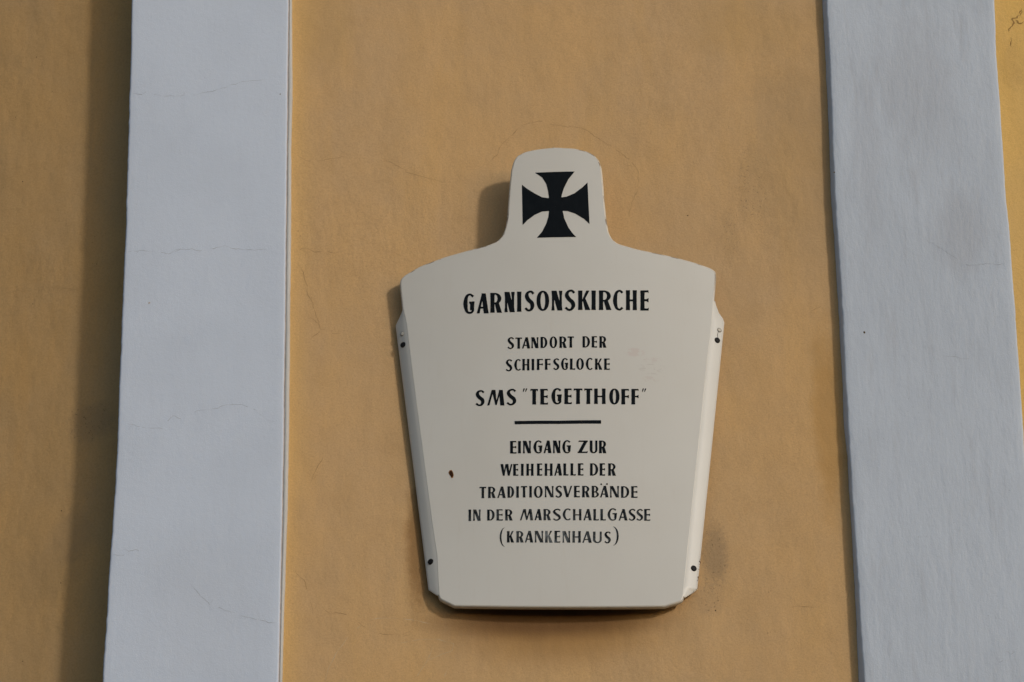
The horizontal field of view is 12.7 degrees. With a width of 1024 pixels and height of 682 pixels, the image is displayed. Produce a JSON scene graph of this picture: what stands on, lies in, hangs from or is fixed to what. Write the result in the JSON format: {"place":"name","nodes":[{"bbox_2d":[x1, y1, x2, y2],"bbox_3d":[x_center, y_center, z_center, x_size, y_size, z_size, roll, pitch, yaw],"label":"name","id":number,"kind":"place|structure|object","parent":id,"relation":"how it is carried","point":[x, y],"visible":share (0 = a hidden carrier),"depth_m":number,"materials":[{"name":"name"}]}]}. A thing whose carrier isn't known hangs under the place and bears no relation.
{"place":"outdoors","nodes":[
{"label":"outdoors","id":0,"kind":"place"},
{"label":"ground","id":1,"kind":"structure","parent":0,"visible":0},
{"bbox_2d":[0,0,1023,681],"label":"church facade","id":2,"kind":"structure","parent":1,"relation":"on","point":[226,226],"depth_m":9.34,"materials":[{"name":"paint"}]},
{"bbox_2d":[396,148,723,609],"bbox_3d":[0.099,0.066,9.208,0.666,1.060,0.066,-1,-32,0],"label":"plaque","id":3,"kind":"object","parent":2,"relation":"attached to","point":[560,349],"visible":1,"depth_m":9.17,"materials":[{"name":"beige metal"}]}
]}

